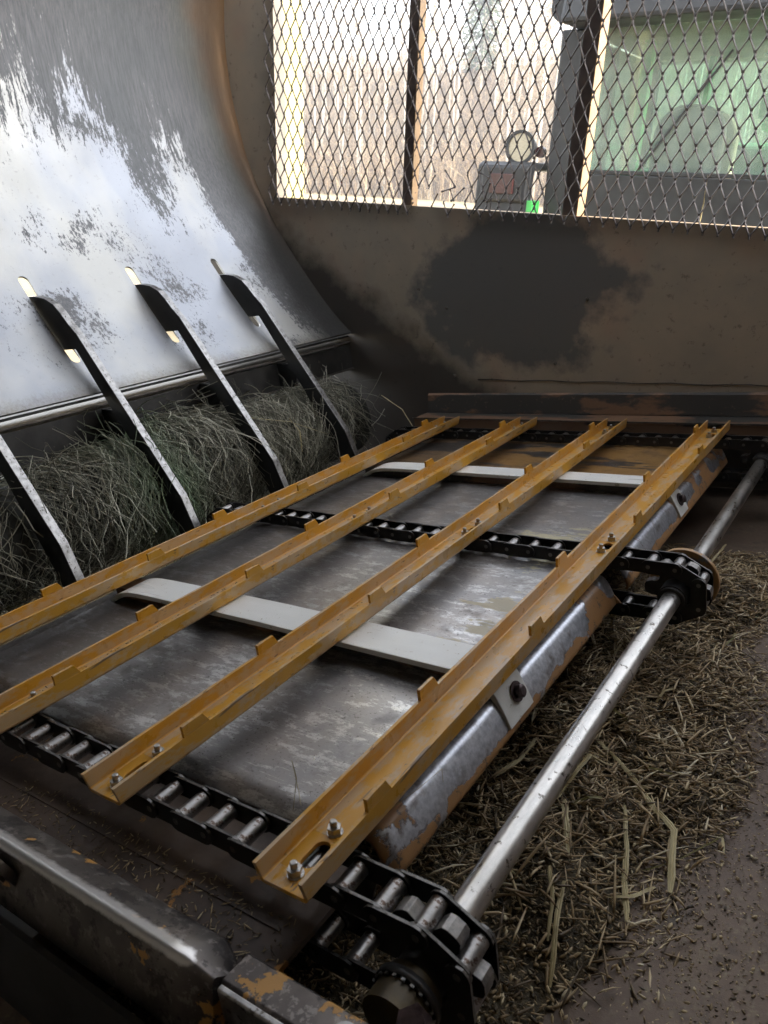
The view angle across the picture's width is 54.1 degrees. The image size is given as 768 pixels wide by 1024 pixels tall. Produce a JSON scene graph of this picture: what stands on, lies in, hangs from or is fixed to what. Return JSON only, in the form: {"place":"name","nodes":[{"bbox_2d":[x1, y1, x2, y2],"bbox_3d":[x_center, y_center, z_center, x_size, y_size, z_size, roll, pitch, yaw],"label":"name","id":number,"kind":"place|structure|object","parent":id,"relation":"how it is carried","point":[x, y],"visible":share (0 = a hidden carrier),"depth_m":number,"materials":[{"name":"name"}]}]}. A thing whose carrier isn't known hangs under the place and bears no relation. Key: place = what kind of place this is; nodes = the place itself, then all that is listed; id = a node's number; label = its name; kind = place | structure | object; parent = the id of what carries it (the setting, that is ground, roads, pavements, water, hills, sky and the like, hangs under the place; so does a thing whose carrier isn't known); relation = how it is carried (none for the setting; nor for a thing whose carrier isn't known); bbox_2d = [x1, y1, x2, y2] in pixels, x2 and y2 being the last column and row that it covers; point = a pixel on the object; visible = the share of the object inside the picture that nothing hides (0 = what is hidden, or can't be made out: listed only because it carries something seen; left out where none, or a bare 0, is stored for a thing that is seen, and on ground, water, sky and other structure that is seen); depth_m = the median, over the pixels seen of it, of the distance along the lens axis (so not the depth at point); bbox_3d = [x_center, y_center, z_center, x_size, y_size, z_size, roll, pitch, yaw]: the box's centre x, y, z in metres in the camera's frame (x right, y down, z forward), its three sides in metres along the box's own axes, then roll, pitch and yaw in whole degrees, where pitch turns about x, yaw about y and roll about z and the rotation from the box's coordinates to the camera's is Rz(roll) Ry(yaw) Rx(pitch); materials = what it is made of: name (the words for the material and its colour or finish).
{"place":"outdoors","nodes":[
{"label":"outdoors","id":0,"kind":"place"},
{"bbox_2d":[0,438,726,972],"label":"conveyor floor","id":1,"kind":"structure","parent":0,"point":[326,720],"depth_m":1.04,"materials":[{"name":"metal"}]},
{"bbox_2d":[0,781,297,962],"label":"floor debris","id":2,"kind":"object","parent":1,"relation":"on","point":[176,871],"visible":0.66,"depth_m":0.74,"materials":[{"name":"plant"}]},
{"bbox_2d":[0,416,459,644],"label":"conveyor slat","id":3,"kind":"object","parent":1,"relation":"on","point":[55,600],"visible":1,"depth_m":1.51,"materials":[{"name":"paint"}]},
{"bbox_2d":[0,417,537,734],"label":"conveyor slat","id":4,"kind":"object","parent":1,"relation":"on","point":[24,700],"visible":1,"depth_m":1.24,"materials":[{"name":"metal"}]},
{"bbox_2d":[110,578,532,729],"bbox_3d":[-0.155,0.193,1.180,0.811,0.069,0.072,6,22,35],"label":"wear strip","id":5,"kind":"object","parent":1,"relation":"on","point":[511,699],"visible":0.77,"depth_m":1.06,"materials":[{"name":"white plastic"}]},
{"bbox_2d":[81,418,626,804],"bbox_3d":[0.166,0.018,1.408,0.056,0.038,1.646,6,22,35],"label":"conveyor slat","id":6,"kind":"object","parent":1,"relation":"on","point":[129,769],"visible":1,"depth_m":1.03,"materials":[{"name":"metal"}]},
{"bbox_2d":[252,420,730,902],"bbox_3d":[0.374,0.042,1.258,0.056,0.039,1.646,6,22,35],"label":"conveyor slat","id":7,"kind":"object","parent":1,"relation":"on","point":[348,809],"visible":1,"depth_m":0.86,"materials":[{"name":"metal"}]},
{"bbox_2d":[363,462,687,517],"bbox_3d":[0.291,-0.063,1.781,0.811,0.069,0.058,6,22,35],"label":"wear strip","id":8,"kind":"object","parent":1,"relation":"on","point":[677,499],"visible":0.77,"depth_m":1.68,"materials":[{"name":"white plastic"}]},
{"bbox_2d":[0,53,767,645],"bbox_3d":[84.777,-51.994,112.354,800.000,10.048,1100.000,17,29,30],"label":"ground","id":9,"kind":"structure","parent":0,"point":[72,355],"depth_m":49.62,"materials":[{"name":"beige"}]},
{"bbox_2d":[0,373,245,1023],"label":"machine housing","id":10,"kind":"object","parent":9,"relation":"on","point":[40,984],"depth_m":0.71,"materials":[{"name":"metal"}]},
{"bbox_2d":[0,806,367,1023],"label":"frame rail","id":11,"kind":"object","parent":10,"relation":"attached to","point":[161,961],"visible":1,"depth_m":0.64,"materials":[{"name":"metal"}]},
{"bbox_2d":[396,1002,434,1023],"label":"foreground bolt","id":12,"kind":"object","parent":11,"relation":"attached to","point":[416,1013],"visible":1,"depth_m":0.54,"materials":[{"name":"metal"}]},
{"bbox_2d":[0,383,370,608],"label":"wrapped drum","id":13,"kind":"object","parent":10,"relation":"on","point":[16,536],"visible":0.29,"depth_m":1.70,"materials":[{"name":"plant"}]},
{"bbox_2d":[0,365,393,631],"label":"tangled twine","id":14,"kind":"object","parent":13,"relation":"on","point":[201,420],"visible":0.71,"depth_m":1.87,"materials":[{"name":"plant"}]},
{"bbox_2d":[0,487,767,1023],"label":"trough floor","id":15,"kind":"structure","parent":10,"relation":"in","point":[746,531],"depth_m":0.78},
{"bbox_2d":[90,543,767,1023],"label":"chaff bed","id":16,"kind":"object","parent":15,"relation":"on","point":[540,998],"visible":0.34,"depth_m":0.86,"materials":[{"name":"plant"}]},
{"bbox_2d":[496,738,535,775],"bbox_3d":[0.184,0.341,1.045,0.088,0.016,0.010,-19,32,-38],"label":"straw stalk","id":17,"kind":"object","parent":16,"relation":"on","point":[523,755],"visible":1,"depth_m":1.05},
{"bbox_2d":[547,865,554,940],"bbox_3d":[0.175,0.410,0.789,0.008,0.033,0.066,5,25,7],"label":"straw stalk","id":18,"kind":"object","parent":16,"relation":"on","point":[550,876],"visible":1,"depth_m":0.79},
{"bbox_2d":[549,880,565,987],"bbox_3d":[0.177,0.431,0.773,0.007,0.034,0.101,9,25,15],"label":"straw stalk","id":19,"kind":"object","parent":16,"relation":"on","point":[555,936],"visible":0.98,"depth_m":0.77,"materials":[{"name":"plant"}]},
{"bbox_2d":[562,799,569,854],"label":"straw stalk","id":20,"kind":"object","parent":16,"relation":"on","point":[566,825],"visible":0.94,"depth_m":0.89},
{"bbox_2d":[557,753,603,797],"bbox_3d":[0.218,0.356,0.945,0.219,0.027,0.017,-21,33,-40],"label":"straw stalk","id":21,"kind":"object","parent":16,"relation":"on","point":[583,762],"visible":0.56,"depth_m":0.97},
{"bbox_2d":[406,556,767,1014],"bbox_3d":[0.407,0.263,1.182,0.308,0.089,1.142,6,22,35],"label":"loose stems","id":22,"kind":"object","parent":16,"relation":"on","point":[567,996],"visible":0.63,"depth_m":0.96,"materials":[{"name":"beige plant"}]},
{"bbox_2d":[621,805,629,920],"bbox_3d":[0.279,0.400,0.869,0.009,0.008,0.161,8,25,14],"label":"straw stalk","id":23,"kind":"object","parent":16,"relation":"on","point":[626,907],"visible":1,"depth_m":0.86,"materials":[{"name":"plant"}]},
{"bbox_2d":[606,886,655,897],"bbox_3d":[0.273,0.420,0.826,0.061,0.003,0.009,-5,25,-14],"label":"straw stalk","id":24,"kind":"object","parent":16,"relation":"on","point":[637,894],"visible":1,"depth_m":0.82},
{"bbox_2d":[597,738,677,893],"bbox_3d":[0.322,0.365,0.944,0.045,0.024,0.267,0,24,-5],"label":"straw stalk","id":25,"kind":"object","parent":16,"relation":"on","point":[671,875],"visible":0.97,"depth_m":0.89,"materials":[{"name":"plant"}]},
{"bbox_2d":[643,834,724,870],"bbox_3d":[0.349,0.398,0.871,0.109,0.028,0.010,-5,25,-16],"label":"straw stalk","id":26,"kind":"object","parent":16,"relation":"on","point":[722,835],"visible":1,"depth_m":0.87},
{"bbox_2d":[609,638,767,1023],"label":"chaff crumbs","id":27,"kind":"object","parent":15,"relation":"on","point":[714,936],"visible":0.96,"depth_m":0.80,"materials":[{"name":"plant"}]},
{"bbox_2d":[210,0,767,507],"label":"back wall","id":28,"kind":"structure","parent":10,"relation":"attached to","point":[486,320],"depth_m":2.27,"materials":[{"name":"metal"}]},
{"bbox_2d":[0,335,353,475],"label":"support beam","id":29,"kind":"structure","parent":28,"relation":"attached to","point":[333,359],"depth_m":2.01,"materials":[{"name":"metal"}]},
{"bbox_2d":[0,435,84,586],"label":"deflector tine","id":30,"kind":"object","parent":29,"relation":"attached to","point":[53,541],"visible":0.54,"depth_m":1.57,"materials":[{"name":"metal"}]},
{"bbox_2d":[29,296,200,533],"bbox_3d":[-0.669,-0.243,1.861,0.473,0.596,0.020,6,22,35],"label":"deflector tine","id":31,"kind":"object","parent":29,"relation":"attached to","point":[67,332],"visible":0.79,"depth_m":1.83,"materials":[{"name":"metal"}]},
{"bbox_2d":[0,0,350,417],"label":"curved steel plate","id":32,"kind":"object","parent":29,"relation":"on","point":[121,146],"visible":0.85,"depth_m":2.19,"materials":[{"name":"metal"}]},
{"bbox_2d":[134,284,288,493],"bbox_3d":[-0.486,-0.349,2.108,0.473,0.596,0.020,6,22,35],"label":"deflector tine","id":33,"kind":"object","parent":29,"relation":"attached to","point":[167,313],"visible":0.8,"depth_m":2.08,"materials":[{"name":"metal"}]},
{"bbox_2d":[220,274,358,457],"bbox_3d":[-0.302,-0.455,2.356,0.473,0.596,0.020,6,22,35],"label":"deflector tine","id":34,"kind":"object","parent":29,"relation":"attached to","point":[250,301],"visible":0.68,"depth_m":2.33,"materials":[{"name":"metal"}]},
{"bbox_2d":[402,0,426,205],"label":"window post","id":35,"kind":"object","parent":28,"relation":"attached to","point":[418,68],"depth_m":2.26,"materials":[{"name":"paint"}]},
{"bbox_2d":[263,0,767,240],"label":"screen","id":36,"kind":"object","parent":28,"relation":"attached to","point":[598,109],"visible":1,"depth_m":2.07,"materials":[{"name":"metal"}]},
{"bbox_2d":[379,450,767,997],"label":"sprocket shaft","id":37,"kind":"object","parent":28,"relation":"attached to","point":[477,891],"visible":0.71,"depth_m":0.82,"materials":[{"name":"metal"}]},
{"bbox_2d":[0,713,499,1023],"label":"roller chain","id":38,"kind":"object","parent":37,"relation":"attached to","point":[367,920],"visible":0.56,"depth_m":0.69,"materials":[{"name":"metal"}]},
{"bbox_2d":[362,959,441,1023],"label":"shaft bearing","id":39,"kind":"object","parent":37,"relation":"attached to","point":[398,985],"visible":0.91,"depth_m":0.58,"materials":[{"name":"metal"}]},
{"bbox_2d":[206,502,712,624],"bbox_3d":[0.051,0.079,1.510,1.133,0.107,0.047,6,22,35],"label":"roller chain","id":40,"kind":"object","parent":37,"relation":"attached to","point":[631,604],"visible":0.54,"depth_m":1.31,"materials":[{"name":"metal"}]},
{"bbox_2d":[385,426,767,483],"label":"roller chain","id":41,"kind":"object","parent":37,"relation":"attached to","point":[747,442],"visible":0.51,"depth_m":1.94,"materials":[{"name":"metal"}]},
{"bbox_2d":[562,0,611,215],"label":"window post","id":42,"kind":"object","parent":28,"relation":"attached to","point":[587,94],"depth_m":2.00,"materials":[{"name":"metal"}]},
{"bbox_2d":[283,0,303,197],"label":"cream panel","id":43,"kind":"object","parent":9,"relation":"on","point":[295,86],"depth_m":2.70,"materials":[{"name":"paint"}]},
{"bbox_2d":[303,9,318,138],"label":"aspen tree","id":44,"kind":"object","parent":9,"relation":"on","point":[309,70],"visible":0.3,"depth_m":55.39,"materials":[{"name":"white plant"}]},
{"bbox_2d":[302,1,320,145],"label":"aspen tree","id":45,"kind":"object","parent":9,"relation":"on","point":[306,65],"visible":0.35,"depth_m":50.91,"materials":[{"name":"white plant"}]},
{"bbox_2d":[310,1,323,118],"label":"aspen tree","id":46,"kind":"object","parent":9,"relation":"on","point":[316,57],"visible":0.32,"depth_m":58.88,"materials":[{"name":"white plant"}]},
{"bbox_2d":[307,0,334,131],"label":"aspen tree","id":47,"kind":"object","parent":9,"relation":"on","point":[320,18],"visible":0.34,"depth_m":56.05,"materials":[{"name":"white plant"}]},
{"bbox_2d":[303,0,343,191],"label":"aspen tree","id":48,"kind":"object","parent":9,"relation":"on","point":[314,95],"visible":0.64,"depth_m":43.63,"materials":[{"name":"white plant"}]},
{"bbox_2d":[304,0,346,160],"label":"aspen tree","id":49,"kind":"object","parent":9,"relation":"on","point":[328,51],"visible":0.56,"depth_m":49.29,"materials":[{"name":"white plant"}]},
{"bbox_2d":[310,2,349,165],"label":"aspen tree","id":50,"kind":"object","parent":9,"relation":"on","point":[324,83],"visible":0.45,"depth_m":48.54,"materials":[{"name":"white plant"}]},
{"bbox_2d":[319,1,354,131],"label":"aspen tree","id":51,"kind":"object","parent":9,"relation":"on","point":[335,91],"visible":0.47,"depth_m":55.38,"materials":[{"name":"white plant"}]},
{"bbox_2d":[309,0,367,193],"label":"aspen tree","id":52,"kind":"object","parent":9,"relation":"on","point":[345,88],"visible":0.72,"depth_m":40.93,"materials":[{"name":"white plant"}]},
{"bbox_2d":[313,0,364,164],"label":"aspen tree","id":53,"kind":"object","parent":9,"relation":"on","point":[336,70],"visible":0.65,"depth_m":45.52,"materials":[{"name":"white plant"}]},
{"bbox_2d":[322,0,358,119],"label":"aspen tree","id":54,"kind":"object","parent":9,"relation":"on","point":[341,23],"visible":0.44,"depth_m":55.83,"materials":[{"name":"white plant"}]},
{"bbox_2d":[331,0,369,186],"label":"aspen tree","id":55,"kind":"object","parent":9,"relation":"on","point":[348,18],"visible":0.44,"depth_m":46.19,"materials":[{"name":"white plant"}]},
{"bbox_2d":[335,0,379,194],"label":"aspen tree","id":56,"kind":"object","parent":9,"relation":"on","point":[357,103],"visible":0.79,"depth_m":40.89,"materials":[{"name":"white plant"}]},
{"bbox_2d":[340,1,378,178],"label":"aspen tree","id":57,"kind":"object","parent":9,"relation":"on","point":[361,88],"visible":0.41,"depth_m":46.48,"materials":[{"name":"white plant"}]},
{"bbox_2d":[339,0,383,189],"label":"aspen tree","id":58,"kind":"object","parent":9,"relation":"on","point":[360,82],"visible":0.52,"depth_m":44.97,"materials":[{"name":"white plant"}]},
{"bbox_2d":[358,0,383,130],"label":"aspen tree","id":59,"kind":"object","parent":9,"relation":"on","point":[368,12],"visible":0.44,"depth_m":54.47,"materials":[{"name":"white plant"}]},
{"bbox_2d":[366,1,395,164],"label":"aspen tree","id":60,"kind":"object","parent":9,"relation":"on","point":[374,130],"visible":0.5,"depth_m":49.23,"materials":[{"name":"white plant"}]},
{"bbox_2d":[362,0,405,193],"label":"aspen tree","id":61,"kind":"object","parent":9,"relation":"on","point":[385,99],"visible":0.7,"depth_m":40.50,"materials":[{"name":"white plant"}]},
{"bbox_2d":[363,0,408,163],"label":"aspen tree","id":62,"kind":"object","parent":9,"relation":"on","point":[390,71],"visible":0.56,"depth_m":44.54,"materials":[{"name":"white plant"}]},
{"bbox_2d":[391,0,409,125],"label":"aspen tree","id":63,"kind":"object","parent":9,"relation":"on","point":[407,38],"visible":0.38,"depth_m":53.61,"materials":[{"name":"white plant"}]},
{"bbox_2d":[394,2,408,93],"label":"aspen tree","id":64,"kind":"object","parent":9,"relation":"on","point":[403,41],"visible":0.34,"depth_m":57.06,"materials":[{"name":"white plant"}]},
{"bbox_2d":[386,12,422,185],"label":"aspen tree","id":65,"kind":"object","parent":9,"relation":"on","point":[403,140],"visible":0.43,"depth_m":44.94,"materials":[{"name":"white plant"}]},
{"bbox_2d":[380,0,432,122],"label":"aspen tree","id":66,"kind":"object","parent":9,"relation":"on","point":[400,54],"visible":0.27,"depth_m":47.55,"materials":[{"name":"white plant"}]},
{"bbox_2d":[421,0,447,184],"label":"aspen tree","id":67,"kind":"object","parent":9,"relation":"on","point":[431,39],"visible":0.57,"depth_m":44.75,"materials":[{"name":"white plant"}]},
{"bbox_2d":[421,0,447,124],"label":"aspen tree","id":68,"kind":"object","parent":9,"relation":"on","point":[428,61],"visible":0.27,"depth_m":51.78,"materials":[{"name":"white plant"}]},
{"bbox_2d":[426,0,447,102],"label":"aspen tree","id":69,"kind":"object","parent":9,"relation":"on","point":[434,58],"visible":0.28,"depth_m":55.39,"materials":[{"name":"white plant"}]},
{"bbox_2d":[422,0,464,196],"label":"aspen tree","id":70,"kind":"object","parent":9,"relation":"on","point":[436,78],"visible":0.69,"depth_m":39.97,"materials":[{"name":"white plant"}]},
{"bbox_2d":[436,0,470,175],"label":"aspen tree","id":71,"kind":"object","parent":9,"relation":"on","point":[453,98],"visible":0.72,"depth_m":43.92,"materials":[{"name":"white plant"}]},
{"bbox_2d":[431,1,475,155],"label":"aspen tree","id":72,"kind":"object","parent":9,"relation":"on","point":[450,62],"visible":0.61,"depth_m":48.12,"materials":[{"name":"white plant"}]},
{"bbox_2d":[438,0,485,149],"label":"aspen tree","id":73,"kind":"object","parent":9,"relation":"on","point":[460,50],"visible":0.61,"depth_m":48.51,"materials":[{"name":"white plant"}]},
{"bbox_2d":[455,0,507,89],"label":"conifer tree","id":74,"kind":"object","parent":9,"relation":"on","point":[484,12],"visible":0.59,"depth_m":54.43,"materials":[{"name":"grey plant"}]},
{"bbox_2d":[481,0,517,97],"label":"aspen tree","id":75,"kind":"object","parent":9,"relation":"on","point":[503,31],"visible":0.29,"depth_m":52.26,"materials":[{"name":"white plant"}]},
{"bbox_2d":[480,0,519,116],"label":"aspen tree","id":76,"kind":"object","parent":9,"relation":"on","point":[498,60],"visible":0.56,"depth_m":50.36,"materials":[{"name":"white plant"}]},
{"bbox_2d":[479,0,529,160],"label":"aspen tree","id":77,"kind":"object","parent":9,"relation":"on","point":[502,113],"visible":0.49,"depth_m":37.87,"materials":[{"name":"white plant"}]},
{"bbox_2d":[482,0,530,161],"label":"aspen tree","id":78,"kind":"object","parent":9,"relation":"on","point":[507,133],"visible":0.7,"depth_m":36.66,"materials":[{"name":"white plant"}]},
{"bbox_2d":[490,0,545,128],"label":"aspen tree","id":79,"kind":"object","parent":9,"relation":"on","point":[518,46],"visible":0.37,"depth_m":46.85,"materials":[{"name":"white plant"}]},
{"bbox_2d":[501,1,550,131],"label":"aspen tree","id":80,"kind":"object","parent":9,"relation":"on","point":[523,64],"visible":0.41,"depth_m":45.84,"materials":[{"name":"white plant"}]},
{"bbox_2d":[502,0,550,127],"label":"aspen tree","id":81,"kind":"object","parent":9,"relation":"on","point":[530,51],"visible":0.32,"depth_m":41.41,"materials":[{"name":"white plant"}]},
{"bbox_2d":[501,0,555,142],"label":"aspen tree","id":82,"kind":"object","parent":9,"relation":"on","point":[532,79],"visible":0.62,"depth_m":34.29,"materials":[{"name":"white plant"}]},
{"bbox_2d":[509,0,547,142],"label":"aspen tree","id":83,"kind":"object","parent":9,"relation":"on","point":[531,46],"visible":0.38,"depth_m":41.16,"materials":[{"name":"white plant"}]},
{"bbox_2d":[505,0,552,145],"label":"aspen tree","id":84,"kind":"object","parent":9,"relation":"on","point":[531,55],"visible":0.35,"depth_m":37.09,"materials":[{"name":"white plant"}]},
{"bbox_2d":[304,16,767,206],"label":"dry brush","id":85,"kind":"object","parent":9,"relation":"on","point":[441,175],"visible":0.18,"depth_m":46.08,"materials":[{"name":"plant"}]},
{"bbox_2d":[513,3,560,197],"bbox_3d":[7.688,-20.150,35.394,2.594,10.851,2.564,17,29,30],"label":"aspen tree","id":86,"kind":"object","parent":9,"relation":"on","point":[543,97],"visible":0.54,"depth_m":35.50,"materials":[{"name":"white plant"}]},
{"bbox_2d":[513,0,561,161],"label":"aspen tree","id":87,"kind":"object","parent":9,"relation":"on","point":[543,76],"visible":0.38,"depth_m":36.77,"materials":[{"name":"white plant"}]},
{"bbox_2d":[530,1,556,134],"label":"aspen tree","id":88,"kind":"object","parent":9,"relation":"on","point":[538,51],"visible":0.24,"depth_m":47.02,"materials":[{"name":"white plant"}]},
{"bbox_2d":[529,22,569,193],"bbox_3d":[9.277,-24.123,39.407,2.780,14.254,3.333,1,25,-5],"label":"aspen tree","id":89,"kind":"object","parent":9,"relation":"on","point":[555,81],"visible":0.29,"depth_m":39.59,"materials":[{"name":"white plant"}]},
{"bbox_2d":[474,0,767,226],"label":"tractor","id":90,"kind":"object","parent":9,"relation":"on","point":[746,54],"visible":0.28,"depth_m":3.92,"materials":[{"name":"green metal"}]},
{"bbox_2d":[653,64,696,129],"bbox_3d":[14.304,-20.576,36.120,2.664,11.156,2.315,-20,32,-39],"label":"aspen tree","id":91,"kind":"object","parent":9,"relation":"on","point":[682,79],"visible":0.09,"depth_m":35.87,"materials":[{"name":"green plant"}]},
{"bbox_2d":[672,64,705,103],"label":"aspen tree","id":92,"kind":"object","parent":9,"relation":"on","point":[693,93],"visible":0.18,"depth_m":39.68,"materials":[{"name":"green plant"}]},
{"bbox_2d":[659,64,719,107],"bbox_3d":[14.153,-22.216,33.215,3.333,16.816,2.780,-1,24,-5],"label":"aspen tree","id":93,"kind":"object","parent":9,"relation":"on","point":[685,83],"visible":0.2,"depth_m":34.46,"materials":[{"name":"green plant"}]},
{"bbox_2d":[672,63,724,103],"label":"aspen tree","id":94,"kind":"object","parent":9,"relation":"on","point":[702,75],"visible":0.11,"depth_m":32.67,"materials":[{"name":"green plant"}]},
{"bbox_2d":[698,63,744,108],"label":"aspen tree","id":95,"kind":"object","parent":9,"relation":"on","point":[726,84],"visible":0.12,"depth_m":35.13,"materials":[{"name":"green plant"}]},
{"bbox_2d":[708,62,758,115],"bbox_3d":[16.136,-21.389,33.785,2.780,14.726,3.333,19,29,22],"label":"aspen tree","id":96,"kind":"object","parent":9,"relation":"on","point":[733,90],"visible":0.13,"depth_m":35.18,"materials":[{"name":"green plant"}]},
{"bbox_2d":[710,62,756,142],"bbox_3d":[16.666,-20.557,35.536,2.576,11.386,2.535,-16,30,-35],"label":"aspen tree","id":97,"kind":"object","parent":9,"relation":"on","point":[740,106],"visible":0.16,"depth_m":35.77,"materials":[{"name":"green plant"}]},
{"bbox_2d":[711,61,765,142],"bbox_3d":[15.514,-19.051,31.681,3.333,12.420,2.780,2,23,5],"label":"aspen tree","id":98,"kind":"object","parent":9,"relation":"on","point":[738,90],"visible":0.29,"depth_m":32.21,"materials":[{"name":"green plant"}]},
{"bbox_2d":[726,61,765,142],"bbox_3d":[18.128,-21.324,36.520,2.638,10.979,2.295,19,30,33],"label":"aspen tree","id":99,"kind":"object","parent":9,"relation":"on","point":[751,107],"visible":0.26,"depth_m":37.10,"materials":[{"name":"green plant"}]},
{"bbox_2d":[726,61,767,141],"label":"aspen tree","id":100,"kind":"object","parent":9,"relation":"on","point":[748,109],"visible":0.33,"depth_m":32.30,"materials":[{"name":"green plant"}]},
{"bbox_2d":[745,62,767,142],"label":"aspen tree","id":101,"kind":"object","parent":9,"relation":"on","point":[760,133],"visible":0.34,"depth_m":33.75,"materials":[{"name":"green plant"}]},
{"bbox_2d":[302,0,624,71],"label":"sky","id":102,"kind":"structure","parent":0,"point":[388,46],"materials":[{"name":"white"}]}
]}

